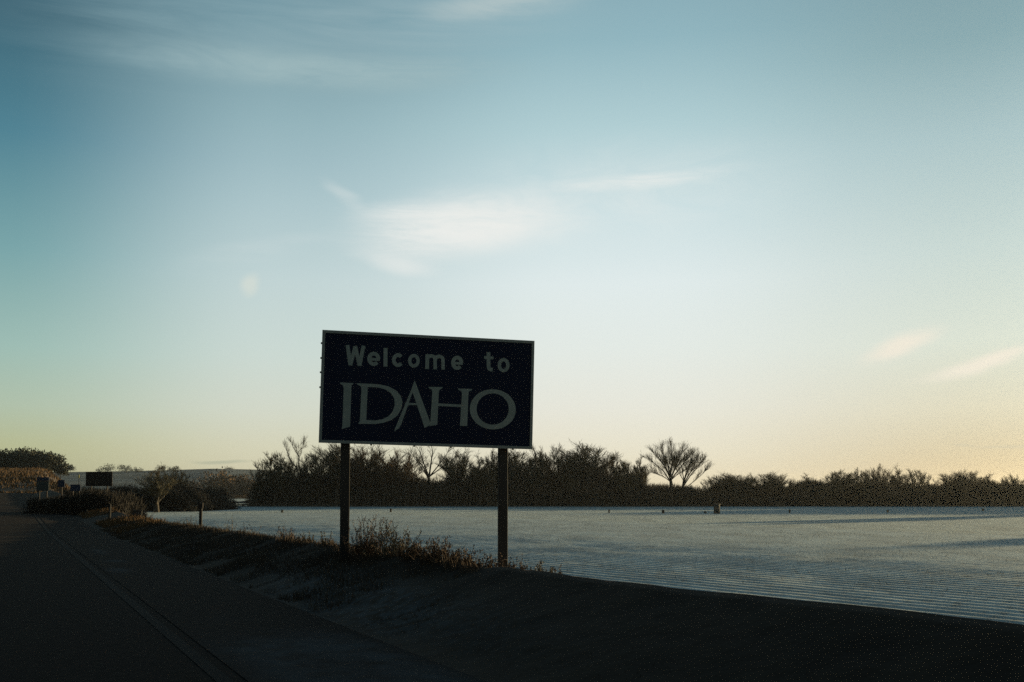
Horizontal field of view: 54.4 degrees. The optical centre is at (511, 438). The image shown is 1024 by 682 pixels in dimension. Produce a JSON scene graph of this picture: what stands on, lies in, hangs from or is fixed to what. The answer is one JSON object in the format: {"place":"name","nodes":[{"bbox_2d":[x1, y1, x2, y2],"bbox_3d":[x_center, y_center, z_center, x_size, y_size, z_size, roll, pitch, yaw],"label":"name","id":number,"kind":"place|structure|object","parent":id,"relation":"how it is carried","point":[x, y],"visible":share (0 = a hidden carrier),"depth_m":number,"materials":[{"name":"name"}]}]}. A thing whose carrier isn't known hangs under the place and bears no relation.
{"place":"outdoors","nodes":[
{"label":"outdoors","id":0,"kind":"place"},
{"bbox_2d":[0,467,69,493],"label":"hillside","id":1,"kind":"structure","parent":0,"point":[16,489],"depth_m":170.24,"materials":[{"name":"brown plant"}]},
{"bbox_2d":[0,449,9,467],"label":"hilltop tree","id":2,"kind":"object","parent":1,"relation":"on","point":[1,459],"visible":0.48,"depth_m":402.88,"materials":[{"name":"green plant"}]},
{"bbox_2d":[0,446,35,467],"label":"hilltop tree","id":3,"kind":"object","parent":1,"relation":"on","point":[8,460],"visible":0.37,"depth_m":401.97,"materials":[{"name":"green plant"}]},
{"bbox_2d":[8,446,47,467],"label":"hilltop tree","id":4,"kind":"object","parent":1,"relation":"on","point":[14,462],"visible":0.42,"depth_m":400.05,"materials":[{"name":"green plant"}]},
{"bbox_2d":[13,448,56,467],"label":"hilltop tree","id":5,"kind":"object","parent":1,"relation":"on","point":[31,456],"visible":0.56,"depth_m":398.75,"materials":[{"name":"green plant"}]},
{"bbox_2d":[34,452,67,471],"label":"hilltop tree","id":6,"kind":"object","parent":1,"relation":"on","point":[48,460],"visible":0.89,"depth_m":402.02,"materials":[{"name":"green plant"}]},
{"bbox_2d":[53,462,68,477],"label":"ridge tree","id":7,"kind":"object","parent":1,"relation":"on","point":[61,469],"visible":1,"depth_m":379.60,"materials":[{"name":"green plant"}]},
{"bbox_2d":[0,493,247,681],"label":"road","id":8,"kind":"structure","parent":0,"point":[66,615],"depth_m":11.03,"materials":[{"name":"black asphalt"}]},
{"bbox_2d":[20,497,233,681],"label":"road marking","id":9,"kind":"object","parent":8,"relation":"on","point":[216,674],"visible":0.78,"depth_m":10.82,"materials":[{"name":"paint"}]},
{"bbox_2d":[55,469,323,497],"bbox_3d":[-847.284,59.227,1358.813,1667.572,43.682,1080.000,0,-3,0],"label":"hill","id":10,"kind":"structure","parent":0,"point":[72,478],"depth_m":1303.94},
{"bbox_2d":[67,464,74,472],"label":"ridge tree","id":11,"kind":"object","parent":10,"relation":"on","point":[70,467],"visible":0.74,"depth_m":899.69,"materials":[{"name":"green plant"}]},
{"bbox_2d":[95,463,115,471],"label":"ridge tree","id":12,"kind":"object","parent":10,"relation":"on","point":[106,469],"visible":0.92,"depth_m":1448.36,"materials":[{"name":"green plant"}]},
{"bbox_2d":[117,464,131,471],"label":"ridge tree","id":13,"kind":"object","parent":10,"relation":"on","point":[126,469],"visible":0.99,"depth_m":1450.51,"materials":[{"name":"green plant"}]},
{"bbox_2d":[130,466,143,471],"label":"ridge tree","id":14,"kind":"object","parent":10,"relation":"on","point":[134,469],"visible":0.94,"depth_m":1449.60,"materials":[{"name":"green plant"}]},
{"bbox_2d":[168,466,181,471],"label":"ridge tree","id":15,"kind":"object","parent":10,"relation":"on","point":[173,468],"visible":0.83,"depth_m":1447.47,"materials":[{"name":"green plant"}]},
{"bbox_2d":[217,515,236,530],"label":"weed clump","id":16,"kind":"object","parent":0,"point":[232,524],"visible":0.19,"depth_m":29.87,"materials":[{"name":"brown plant"}]},
{"bbox_2d":[20,494,485,681],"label":"shoulder","id":17,"kind":"object","parent":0,"point":[248,635],"visible":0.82,"depth_m":10.96},
{"bbox_2d":[36,477,48,498],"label":"road sign","id":18,"kind":"object","parent":17,"relation":"on","point":[42,483],"visible":0.76,"depth_m":65.92,"materials":[{"name":"blue metal"}]},
{"bbox_2d":[259,526,301,537],"bbox_3d":[-5.301,2.216,22.898,1.037,0.459,0.510,0,-3,0],"label":"weed clump","id":19,"kind":"object","parent":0,"point":[285,533],"visible":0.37,"depth_m":22.93,"materials":[{"name":"brown plant"}]},
{"bbox_2d":[298,532,314,541],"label":"weed clump","id":20,"kind":"object","parent":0,"point":[308,536],"visible":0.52,"depth_m":20.43,"materials":[{"name":"brown plant"}]},
{"bbox_2d":[320,530,332,544],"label":"weed clump","id":21,"kind":"object","parent":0,"point":[326,538],"visible":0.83,"depth_m":18.91,"materials":[{"name":"brown plant"}]},
{"bbox_2d":[243,530,487,572],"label":"crest grass","id":22,"kind":"structure","parent":0,"point":[430,558],"depth_m":13.90,"materials":[{"name":"brown plant"}]},
{"bbox_2d":[332,514,398,558],"bbox_3d":[-2.384,1.578,16.112,1.088,0.709,0.668,0,-3,-7],"label":"weed clump","id":23,"kind":"object","parent":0,"point":[364,543],"visible":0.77,"depth_m":16.09,"materials":[{"name":"brown plant"}]},
{"bbox_2d":[362,519,421,556],"bbox_3d":[-1.858,1.557,15.536,0.732,0.590,0.674,-3,-4,40],"label":"weed clump","id":24,"kind":"object","parent":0,"point":[392,543],"visible":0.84,"depth_m":15.50,"materials":[{"name":"brown plant"}]},
{"bbox_2d":[416,534,467,562],"bbox_3d":[-1.024,1.561,14.124,0.708,0.429,0.508,1,-3,-20],"label":"weed clump","id":25,"kind":"object","parent":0,"point":[444,547],"visible":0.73,"depth_m":14.06,"materials":[{"name":"brown plant"}]},
{"bbox_2d":[442,545,488,565],"bbox_3d":[-0.609,1.621,13.555,0.559,0.368,0.407,2,-4,-37],"label":"weed clump","id":26,"kind":"object","parent":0,"point":[469,555],"visible":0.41,"depth_m":13.49,"materials":[{"name":"brown plant"}]},
{"bbox_2d":[0,0,1023,489],"label":"sky","id":27,"kind":"structure","parent":0,"point":[786,237],"materials":[{"name":"blue"}]},
{"bbox_2d":[34,490,1023,681],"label":"verge","id":28,"kind":"structure","parent":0,"point":[607,622],"depth_m":8.31,"materials":[{"name":"brown plant"}]},
{"bbox_2d":[58,480,64,494],"bbox_3d":[-28.944,3.964,63.918,0.432,2.620,0.110,0,-3,0],"label":"road sign","id":29,"kind":"object","parent":28,"relation":"on","point":[61,483],"visible":0.71,"depth_m":63.93,"materials":[{"name":"blue metal"}]},
{"bbox_2d":[70,485,80,496],"bbox_3d":[-26.277,3.905,59.915,0.626,2.291,0.110,0,-3,0],"label":"road sign","id":30,"kind":"object","parent":28,"relation":"on","point":[73,488],"visible":0.62,"depth_m":59.91,"materials":[{"name":"blue metal"}]},
{"bbox_2d":[15,487,153,517],"bbox_3d":[-25.336,4.162,59.877,8.072,2.879,5.815,0,-3,0],"label":"brush","id":31,"kind":"object","parent":28,"relation":"on","point":[125,503],"visible":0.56,"depth_m":58.20,"materials":[{"name":"plant"}]},
{"bbox_2d":[86,472,112,491],"bbox_3d":[-25.701,3.613,61.935,1.652,3.101,0.110,0,-3,0],"label":"road sign","id":32,"kind":"object","parent":28,"relation":"on","point":[98,478],"visible":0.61,"depth_m":61.94,"materials":[{"name":"black metal"}]},
{"bbox_2d":[108,504,110,519],"bbox_3d":[-19.354,3.684,47.871,0.150,1.108,0.145,0,-3,0],"label":"fence post","id":33,"kind":"object","parent":28,"relation":"on","point":[109,513],"visible":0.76,"depth_m":47.84,"materials":[{"name":"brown wood"}]},
{"bbox_2d":[77,507,167,533],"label":"golden grass","id":34,"kind":"structure","parent":28,"relation":"on","point":[120,521],"depth_m":43.42,"materials":[{"name":"brown plant"}]},
{"bbox_2d":[132,510,142,516],"bbox_3d":[-17.640,3.644,46.870,0.445,0.590,0.348,1,-3,-20],"label":"utility box","id":35,"kind":"object","parent":28,"relation":"on","point":[137,512],"visible":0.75,"depth_m":46.73,"materials":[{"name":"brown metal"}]},
{"bbox_2d":[197,503,202,524],"bbox_3d":[-10.294,2.699,32.879,0.176,1.177,0.111,0,-3,0],"label":"marker post","id":36,"kind":"object","parent":28,"relation":"on","point":[200,506],"visible":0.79,"depth_m":32.87,"materials":[{"name":"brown wood"}]},
{"bbox_2d":[99,518,462,613],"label":"verge grass","id":37,"kind":"structure","parent":28,"relation":"on","point":[206,545],"depth_m":19.64,"materials":[{"name":"brown plant"}]},
{"bbox_2d":[387,536,430,561],"bbox_3d":[-1.492,1.620,14.697,0.720,0.378,0.452,0,-3,0],"label":"weed clump","id":38,"kind":"object","parent":28,"relation":"on","point":[405,554],"visible":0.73,"depth_m":14.67,"materials":[{"name":"brown plant"}]},
{"bbox_2d":[319,330,534,566],"bbox_3d":[-1.466,1.054,16.711,3.598,5.584,0.262,2,-3,-11],"label":"welcome sign","id":39,"kind":"object","parent":28,"relation":"on","point":[406,389],"visible":0.99,"depth_m":16.70,"materials":[{"name":"metal"}]},
{"bbox_2d":[474,552,510,567],"bbox_3d":[-0.246,1.630,12.923,0.485,0.328,0.338,0,-3,0],"label":"weed clump","id":40,"kind":"object","parent":28,"relation":"on","point":[488,565],"visible":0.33,"depth_m":12.92,"materials":[{"name":"brown plant"}]},
{"bbox_2d":[495,554,525,568],"bbox_3d":[0.087,1.693,12.712,0.614,0.455,0.357,0,-3,0],"label":"weed clump","id":41,"kind":"object","parent":28,"relation":"on","point":[514,565],"visible":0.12,"depth_m":12.72,"materials":[{"name":"brown plant"}]},
{"bbox_2d":[525,560,553,571],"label":"weed clump","id":42,"kind":"object","parent":28,"relation":"on","point":[542,569],"visible":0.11,"depth_m":11.90,"materials":[{"name":"brown plant"}]},
{"bbox_2d":[144,498,1023,534],"bbox_3d":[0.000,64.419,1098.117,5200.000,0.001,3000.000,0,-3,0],"label":"field","id":43,"kind":"structure","parent":0,"point":[999,520],"depth_m":149.75,"materials":[{"name":"beige plant"}]},
{"bbox_2d":[55,481,240,511],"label":"brush","id":44,"kind":"object","parent":43,"relation":"on","point":[180,498],"visible":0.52,"depth_m":179.22,"materials":[{"name":"plant"}]},
{"bbox_2d":[134,463,179,511],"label":"bare tree","id":45,"kind":"object","parent":43,"relation":"on","point":[157,489],"visible":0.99,"depth_m":169.54,"materials":[{"name":"brown plant"}]},
{"bbox_2d":[163,468,195,488],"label":"bare tree","id":46,"kind":"object","parent":43,"relation":"on","point":[175,476],"visible":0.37,"depth_m":190.17,"materials":[{"name":"brown plant"}]},
{"bbox_2d":[176,478,199,488],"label":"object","id":47,"kind":"object","parent":43,"relation":"on","point":[190,484],"visible":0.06,"depth_m":716.04,"materials":[{"name":"brown plant"}]},
{"bbox_2d":[193,466,244,494],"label":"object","id":48,"kind":"object","parent":43,"relation":"on","point":[213,482],"visible":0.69,"depth_m":710.04,"materials":[{"name":"brown plant"}]},
{"bbox_2d":[206,474,252,498],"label":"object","id":49,"kind":"object","parent":43,"relation":"on","point":[246,479],"visible":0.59,"depth_m":713.62,"materials":[{"name":"brown plant"}]},
{"bbox_2d":[229,495,249,498],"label":"golden strip","id":50,"kind":"object","parent":43,"relation":"on","point":[239,496],"visible":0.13,"depth_m":701.17,"materials":[{"name":"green plant"}]},
{"bbox_2d":[233,478,267,497],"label":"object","id":51,"kind":"object","parent":43,"relation":"on","point":[247,489],"visible":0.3,"depth_m":713.79,"materials":[{"name":"brown plant"}]},
{"bbox_2d":[247,467,272,503],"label":"bare tree","id":52,"kind":"object","parent":43,"relation":"on","point":[261,485],"visible":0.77,"depth_m":251.53,"materials":[{"name":"brown plant"}]},
{"bbox_2d":[252,452,295,503],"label":"bare tree","id":53,"kind":"object","parent":43,"relation":"on","point":[273,475],"visible":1,"depth_m":250.09,"materials":[{"name":"brown plant"}]},
{"bbox_2d":[278,458,303,503],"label":"bare tree","id":54,"kind":"object","parent":43,"relation":"on","point":[290,476],"visible":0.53,"depth_m":254.04,"materials":[{"name":"brown plant"}]},
{"bbox_2d":[272,435,323,505],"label":"bare tree","id":55,"kind":"object","parent":43,"relation":"on","point":[297,463],"visible":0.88,"depth_m":251.87,"materials":[{"name":"brown plant"}]},
{"bbox_2d":[294,451,331,502],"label":"bare tree","id":56,"kind":"object","parent":43,"relation":"on","point":[313,474],"visible":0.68,"depth_m":251.47,"materials":[{"name":"brown plant"}]},
{"bbox_2d":[304,443,364,505],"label":"bare tree","id":57,"kind":"object","parent":43,"relation":"on","point":[334,472],"visible":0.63,"depth_m":249.35,"materials":[{"name":"brown plant"}]},
{"bbox_2d":[328,444,405,505],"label":"bare tree","id":58,"kind":"object","parent":43,"relation":"on","point":[362,470],"visible":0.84,"depth_m":250.04,"materials":[{"name":"brown plant"}]},
{"bbox_2d":[365,447,431,498],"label":"bare tree","id":59,"kind":"object","parent":43,"relation":"on","point":[408,467],"visible":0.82,"depth_m":252.29,"materials":[{"name":"brown plant"}]},
{"bbox_2d":[398,446,472,505],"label":"bare tree","id":60,"kind":"object","parent":43,"relation":"on","point":[425,471],"visible":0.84,"depth_m":251.81,"materials":[{"name":"brown plant"}]},
{"bbox_2d":[435,448,477,503],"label":"bare tree","id":61,"kind":"object","parent":43,"relation":"on","point":[455,470],"visible":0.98,"depth_m":251.97,"materials":[{"name":"brown plant"}]},
{"bbox_2d":[466,450,494,505],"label":"bare tree","id":62,"kind":"object","parent":43,"relation":"on","point":[477,480],"visible":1,"depth_m":249.90,"materials":[{"name":"brown plant"}]},
{"bbox_2d":[244,460,719,505],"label":"thicket","id":63,"kind":"object","parent":43,"relation":"on","point":[443,491],"visible":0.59,"depth_m":252.60,"materials":[{"name":"plant"}]},
{"bbox_2d":[475,448,497,505],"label":"bare tree","id":64,"kind":"object","parent":43,"relation":"on","point":[493,478],"visible":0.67,"depth_m":252.30,"materials":[{"name":"brown plant"}]},
{"bbox_2d":[479,449,537,501],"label":"bare tree","id":65,"kind":"object","parent":43,"relation":"on","point":[513,460],"visible":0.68,"depth_m":253.50,"materials":[{"name":"brown plant"}]},
{"bbox_2d":[514,444,549,505],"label":"bare tree","id":66,"kind":"object","parent":43,"relation":"on","point":[535,478],"visible":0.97,"depth_m":250.95,"materials":[{"name":"brown plant"}]},
{"bbox_2d":[536,441,575,504],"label":"bare tree","id":67,"kind":"object","parent":43,"relation":"on","point":[551,475],"visible":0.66,"depth_m":251.91,"materials":[{"name":"brown plant"}]},
{"bbox_2d":[553,450,583,505],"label":"bare tree","id":68,"kind":"object","parent":43,"relation":"on","point":[570,483],"visible":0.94,"depth_m":250.19,"materials":[{"name":"brown plant"}]},
{"bbox_2d":[543,439,626,505],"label":"bare tree","id":69,"kind":"object","parent":43,"relation":"on","point":[588,468],"visible":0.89,"depth_m":250.61,"materials":[{"name":"brown plant"}]},
{"bbox_2d":[194,517,1018,600],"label":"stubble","id":70,"kind":"object","parent":43,"relation":"on","point":[685,556],"visible":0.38,"depth_m":54.20,"materials":[{"name":"beige plant"}]},
{"bbox_2d":[587,451,631,504],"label":"bare tree","id":71,"kind":"object","parent":43,"relation":"on","point":[610,470],"visible":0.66,"depth_m":253.27,"materials":[{"name":"brown plant"}]},
{"bbox_2d":[609,459,640,504],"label":"bare tree","id":72,"kind":"object","parent":43,"relation":"on","point":[623,481],"visible":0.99,"depth_m":250.48,"materials":[{"name":"brown plant"}]},
{"bbox_2d":[240,502,1023,506],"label":"edge grass","id":73,"kind":"structure","parent":43,"relation":"on","point":[699,505],"depth_m":246.01,"materials":[{"name":"brown plant"}]},
{"bbox_2d":[627,453,650,505],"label":"bare tree","id":74,"kind":"object","parent":43,"relation":"on","point":[643,472],"visible":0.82,"depth_m":253.35,"materials":[{"name":"brown plant"}]},
{"bbox_2d":[640,437,698,505],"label":"bare tree","id":75,"kind":"object","parent":43,"relation":"on","point":[672,457],"visible":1,"depth_m":251.03,"materials":[{"name":"brown plant"}]},
{"bbox_2d":[673,447,712,501],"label":"bare tree","id":76,"kind":"object","parent":43,"relation":"on","point":[695,467],"visible":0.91,"depth_m":252.83,"materials":[{"name":"brown plant"}]},
{"bbox_2d":[700,476,722,499],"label":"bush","id":77,"kind":"object","parent":43,"relation":"on","point":[712,487],"visible":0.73,"depth_m":254.14,"materials":[{"name":"brown plant"}]},
{"bbox_2d":[713,504,720,513],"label":"standpipe","id":78,"kind":"object","parent":43,"relation":"on","point":[716,508],"visible":1,"depth_m":156.70,"materials":[{"name":"concrete"}]},
{"bbox_2d":[701,472,754,505],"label":"bare tree","id":79,"kind":"object","parent":43,"relation":"on","point":[729,482],"visible":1,"depth_m":250.83,"materials":[{"name":"brown plant"}]},
{"bbox_2d":[738,474,763,501],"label":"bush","id":80,"kind":"object","parent":43,"relation":"on","point":[750,486],"visible":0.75,"depth_m":252.44,"materials":[{"name":"brown plant"}]},
{"bbox_2d":[745,471,790,505],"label":"bare tree","id":81,"kind":"object","parent":43,"relation":"on","point":[768,488],"visible":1,"depth_m":250.04,"materials":[{"name":"brown plant"}]},
{"bbox_2d":[773,477,798,504],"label":"tree","id":82,"kind":"object","parent":43,"relation":"on","point":[791,484],"visible":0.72,"depth_m":251.57,"materials":[{"name":"brown plant"}]},
{"bbox_2d":[794,474,818,500],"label":"tree","id":83,"kind":"object","parent":43,"relation":"on","point":[802,482],"visible":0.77,"depth_m":253.56,"materials":[{"name":"brown plant"}]},
{"bbox_2d":[813,479,842,505],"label":"tree","id":84,"kind":"object","parent":43,"relation":"on","point":[825,490],"visible":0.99,"depth_m":250.97,"materials":[{"name":"brown plant"}]},
{"bbox_2d":[823,469,858,500],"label":"bare tree","id":85,"kind":"object","parent":43,"relation":"on","point":[844,483],"visible":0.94,"depth_m":252.32,"materials":[{"name":"brown plant"}]},
{"bbox_2d":[848,467,876,504],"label":"bare tree","id":86,"kind":"object","parent":43,"relation":"on","point":[862,488],"visible":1,"depth_m":249.91,"materials":[{"name":"brown plant"}]},
{"bbox_2d":[715,478,1023,505],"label":"thicket","id":87,"kind":"object","parent":43,"relation":"on","point":[797,497],"visible":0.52,"depth_m":252.23,"materials":[{"name":"green plant"}]},
{"bbox_2d":[863,463,898,505],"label":"bare tree","id":88,"kind":"object","parent":43,"relation":"on","point":[884,480],"visible":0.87,"depth_m":251.72,"materials":[{"name":"brown plant"}]},
{"bbox_2d":[888,463,910,502],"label":"bare tree","id":89,"kind":"object","parent":43,"relation":"on","point":[897,485],"visible":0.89,"depth_m":253.70,"materials":[{"name":"brown plant"}]},
{"bbox_2d":[897,469,933,504],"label":"bare tree","id":90,"kind":"object","parent":43,"relation":"on","point":[918,488],"visible":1,"depth_m":251.06,"materials":[{"name":"brown plant"}]},
{"bbox_2d":[926,478,948,505],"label":"tree","id":91,"kind":"object","parent":43,"relation":"on","point":[933,492],"visible":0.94,"depth_m":253.12,"materials":[{"name":"brown plant"}]},
{"bbox_2d":[937,469,979,505],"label":"bare tree","id":92,"kind":"object","parent":43,"relation":"on","point":[956,483],"visible":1,"depth_m":249.49,"materials":[{"name":"brown plant"}]},
{"bbox_2d":[960,469,990,505],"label":"tree","id":93,"kind":"object","parent":43,"relation":"on","point":[980,482],"visible":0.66,"depth_m":251.48,"materials":[{"name":"brown plant"}]},
{"bbox_2d":[982,473,998,501],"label":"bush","id":94,"kind":"object","parent":43,"relation":"on","point":[990,483],"visible":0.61,"depth_m":253.81,"materials":[{"name":"brown plant"}]},
{"bbox_2d":[998,474,1023,505],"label":"bare tree","id":95,"kind":"object","parent":43,"relation":"on","point":[1015,492],"visible":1,"depth_m":251.10,"materials":[{"name":"brown plant"}]},
{"bbox_2d":[147,513,1023,624],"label":"ploughed rows","id":96,"kind":"object","parent":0,"point":[993,593],"visible":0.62,"depth_m":48.31,"materials":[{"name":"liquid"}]}
]}

